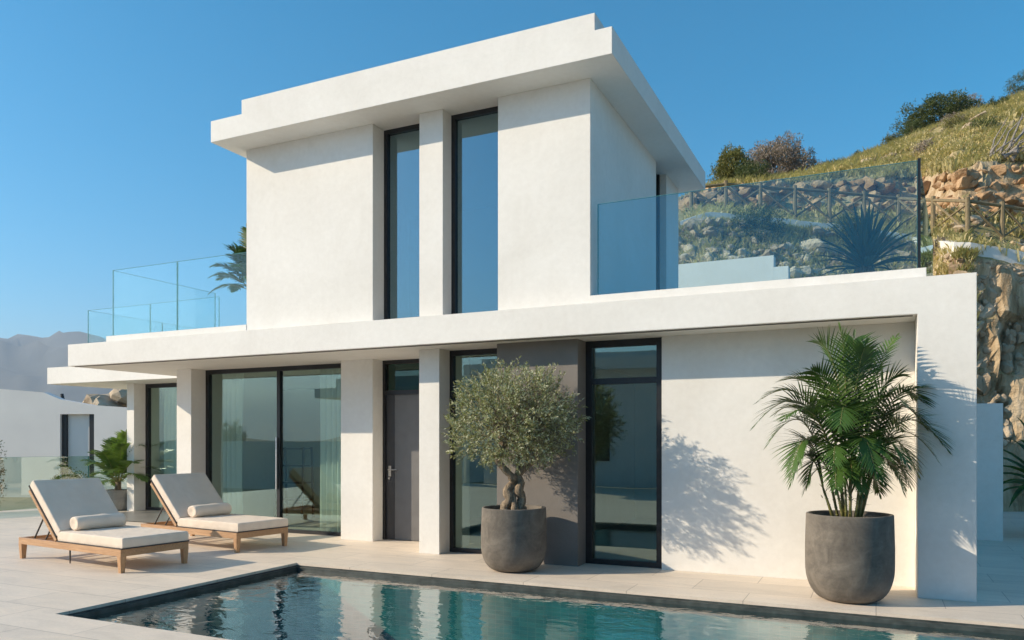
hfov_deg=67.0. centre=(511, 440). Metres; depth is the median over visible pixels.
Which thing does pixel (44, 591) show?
terrace ground
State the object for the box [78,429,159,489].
palm plant
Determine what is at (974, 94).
shrub
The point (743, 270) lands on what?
wall
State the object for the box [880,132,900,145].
shrub
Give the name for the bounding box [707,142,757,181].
pine shrub
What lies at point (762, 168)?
shrub
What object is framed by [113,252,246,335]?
glass balustrade
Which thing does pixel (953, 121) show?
scrub tuft
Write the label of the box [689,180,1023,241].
wooden fence
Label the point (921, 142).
scrub tuft
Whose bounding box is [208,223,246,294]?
palm plant
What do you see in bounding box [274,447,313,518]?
chair
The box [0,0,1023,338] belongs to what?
sky
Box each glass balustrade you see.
[88,296,219,342]
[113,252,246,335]
[597,158,932,294]
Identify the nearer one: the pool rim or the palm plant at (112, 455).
the pool rim
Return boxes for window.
[62,414,93,477]
[145,383,176,510]
[384,124,418,318]
[450,348,496,553]
[451,106,497,313]
[586,337,661,568]
[656,174,659,289]
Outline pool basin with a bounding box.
[66,565,1023,639]
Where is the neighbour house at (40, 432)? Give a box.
[0,389,126,496]
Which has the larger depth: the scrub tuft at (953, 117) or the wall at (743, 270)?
the scrub tuft at (953, 117)
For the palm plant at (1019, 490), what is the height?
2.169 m
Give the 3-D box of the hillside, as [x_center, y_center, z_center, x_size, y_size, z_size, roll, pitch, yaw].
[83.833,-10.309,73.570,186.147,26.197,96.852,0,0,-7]
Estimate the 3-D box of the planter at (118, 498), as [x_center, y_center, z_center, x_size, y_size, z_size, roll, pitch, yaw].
[-9.030,1.363,17.732,0.539,0.466,0.540,0,0,25]
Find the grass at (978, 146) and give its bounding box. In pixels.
[678,90,1023,359]
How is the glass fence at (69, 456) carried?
on the terrace ground at (44, 591)
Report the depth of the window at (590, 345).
9.90 m
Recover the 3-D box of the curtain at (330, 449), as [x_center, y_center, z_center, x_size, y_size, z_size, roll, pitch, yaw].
[-2.937,0.147,13.208,0.861,2.825,0.114,0,0,25]
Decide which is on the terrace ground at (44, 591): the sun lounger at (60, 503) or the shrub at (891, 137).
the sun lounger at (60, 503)
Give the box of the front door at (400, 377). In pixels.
[383,359,418,540]
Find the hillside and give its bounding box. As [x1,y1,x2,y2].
[678,103,1023,511]
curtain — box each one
[164,387,176,473]
[221,373,243,514]
[320,368,340,531]
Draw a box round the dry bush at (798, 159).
[745,131,818,174]
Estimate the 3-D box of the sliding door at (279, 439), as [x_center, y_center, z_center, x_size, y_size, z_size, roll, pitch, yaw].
[-4.111,0.158,13.517,3.330,2.885,0.120,0,0,25]
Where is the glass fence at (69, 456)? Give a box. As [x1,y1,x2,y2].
[7,456,88,510]
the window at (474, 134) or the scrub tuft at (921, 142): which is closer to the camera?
the window at (474, 134)
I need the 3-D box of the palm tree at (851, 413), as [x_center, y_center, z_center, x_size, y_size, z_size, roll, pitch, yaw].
[3.394,-0.189,7.745,1.900,2.007,1.448,0,0,25]
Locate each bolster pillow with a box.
[70,513,126,530]
[188,503,231,516]
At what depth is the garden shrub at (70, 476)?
20.94 m
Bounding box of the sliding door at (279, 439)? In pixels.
[206,363,340,535]
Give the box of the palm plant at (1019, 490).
[1003,417,1023,506]
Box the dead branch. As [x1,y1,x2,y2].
[987,114,1023,160]
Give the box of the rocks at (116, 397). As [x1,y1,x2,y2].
[82,389,126,406]
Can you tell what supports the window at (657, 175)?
in the modern house at (421, 235)
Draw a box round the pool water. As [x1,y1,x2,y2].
[86,570,1023,639]
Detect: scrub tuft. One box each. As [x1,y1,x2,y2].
[909,138,933,156]
[939,110,966,125]
[940,114,967,127]
[965,114,1000,128]
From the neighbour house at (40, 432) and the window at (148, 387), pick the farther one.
the neighbour house at (40, 432)
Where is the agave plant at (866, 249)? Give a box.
[812,201,916,275]
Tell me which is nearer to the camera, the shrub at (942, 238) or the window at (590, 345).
the window at (590, 345)
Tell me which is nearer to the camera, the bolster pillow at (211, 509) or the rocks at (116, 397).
the bolster pillow at (211, 509)
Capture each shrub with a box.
[0,440,9,510]
[50,462,89,479]
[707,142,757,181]
[729,200,789,241]
[732,157,771,181]
[830,212,860,238]
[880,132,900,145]
[889,87,985,134]
[897,119,923,137]
[932,236,947,257]
[946,93,986,113]
[983,95,1011,106]
[1003,70,1023,96]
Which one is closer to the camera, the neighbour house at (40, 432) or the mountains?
the neighbour house at (40, 432)
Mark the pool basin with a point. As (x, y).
(510, 630)
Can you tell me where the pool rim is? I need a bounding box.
[71,566,1023,635]
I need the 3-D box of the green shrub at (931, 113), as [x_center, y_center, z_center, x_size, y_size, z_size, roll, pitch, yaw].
[19.657,-14.892,35.626,4.186,2.207,2.730,0,0,25]
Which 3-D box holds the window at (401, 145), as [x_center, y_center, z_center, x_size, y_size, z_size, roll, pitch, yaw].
[-1.484,-3.070,11.043,0.770,2.800,0.080,0,0,25]
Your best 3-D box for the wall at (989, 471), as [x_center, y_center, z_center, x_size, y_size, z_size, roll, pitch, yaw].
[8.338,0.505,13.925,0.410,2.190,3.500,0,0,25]
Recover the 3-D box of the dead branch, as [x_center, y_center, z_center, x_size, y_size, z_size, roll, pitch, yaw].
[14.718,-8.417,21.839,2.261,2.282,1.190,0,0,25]
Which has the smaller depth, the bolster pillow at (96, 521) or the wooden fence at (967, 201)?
the bolster pillow at (96, 521)
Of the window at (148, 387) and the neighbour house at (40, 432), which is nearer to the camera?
the window at (148, 387)
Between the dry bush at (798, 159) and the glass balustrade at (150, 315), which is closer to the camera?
the glass balustrade at (150, 315)
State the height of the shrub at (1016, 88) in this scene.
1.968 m
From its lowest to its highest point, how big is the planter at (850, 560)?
0.861 m
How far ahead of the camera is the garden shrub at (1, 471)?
20.15 m
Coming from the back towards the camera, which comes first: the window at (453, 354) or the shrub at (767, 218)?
the shrub at (767, 218)
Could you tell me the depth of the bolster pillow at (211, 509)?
11.92 m
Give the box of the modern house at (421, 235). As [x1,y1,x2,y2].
[47,13,976,601]
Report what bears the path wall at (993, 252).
on the hillside
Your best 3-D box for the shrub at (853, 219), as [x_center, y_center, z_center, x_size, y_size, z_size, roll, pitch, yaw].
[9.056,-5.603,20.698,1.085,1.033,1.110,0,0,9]
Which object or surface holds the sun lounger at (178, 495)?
on the terrace ground at (44, 591)
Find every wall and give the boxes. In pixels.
[678,164,1023,221]
[678,212,1023,264]
[678,255,789,287]
[977,403,1002,540]
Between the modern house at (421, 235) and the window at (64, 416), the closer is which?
the modern house at (421, 235)
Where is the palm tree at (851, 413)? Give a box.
[750,322,955,516]
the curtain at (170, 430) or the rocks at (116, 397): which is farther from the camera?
the rocks at (116, 397)
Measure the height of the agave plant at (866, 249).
1.382 m
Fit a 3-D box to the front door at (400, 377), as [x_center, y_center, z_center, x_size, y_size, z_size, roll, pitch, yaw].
[-1.678,0.158,12.311,0.880,2.885,0.151,0,0,25]
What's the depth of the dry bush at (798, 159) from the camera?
28.60 m
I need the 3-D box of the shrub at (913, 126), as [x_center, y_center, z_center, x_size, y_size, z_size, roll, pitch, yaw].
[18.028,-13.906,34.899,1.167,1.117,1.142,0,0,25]
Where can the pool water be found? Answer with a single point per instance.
(296, 598)
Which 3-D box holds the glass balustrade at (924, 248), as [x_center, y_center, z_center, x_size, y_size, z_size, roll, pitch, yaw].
[4.109,-2.362,9.362,5.566,1.155,2.556,0,0,-21]
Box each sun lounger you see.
[19,478,189,572]
[141,473,288,552]
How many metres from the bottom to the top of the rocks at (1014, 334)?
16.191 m
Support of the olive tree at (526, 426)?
in the planter at (513, 541)
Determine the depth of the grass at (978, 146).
22.61 m
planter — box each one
[106,489,126,510]
[481,505,546,572]
[805,510,894,603]
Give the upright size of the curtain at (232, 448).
2.825 m
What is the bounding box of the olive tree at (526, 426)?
[441,355,590,509]
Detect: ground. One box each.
[0,497,36,510]
[0,508,1023,639]
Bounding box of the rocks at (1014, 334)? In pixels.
[678,109,1023,445]
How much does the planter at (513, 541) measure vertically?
0.771 m
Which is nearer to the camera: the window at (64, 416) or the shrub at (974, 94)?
the window at (64, 416)
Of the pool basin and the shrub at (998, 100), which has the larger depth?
the shrub at (998, 100)
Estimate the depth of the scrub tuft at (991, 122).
25.32 m
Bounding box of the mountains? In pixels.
[0,331,112,402]
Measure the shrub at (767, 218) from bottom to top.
1.237 m

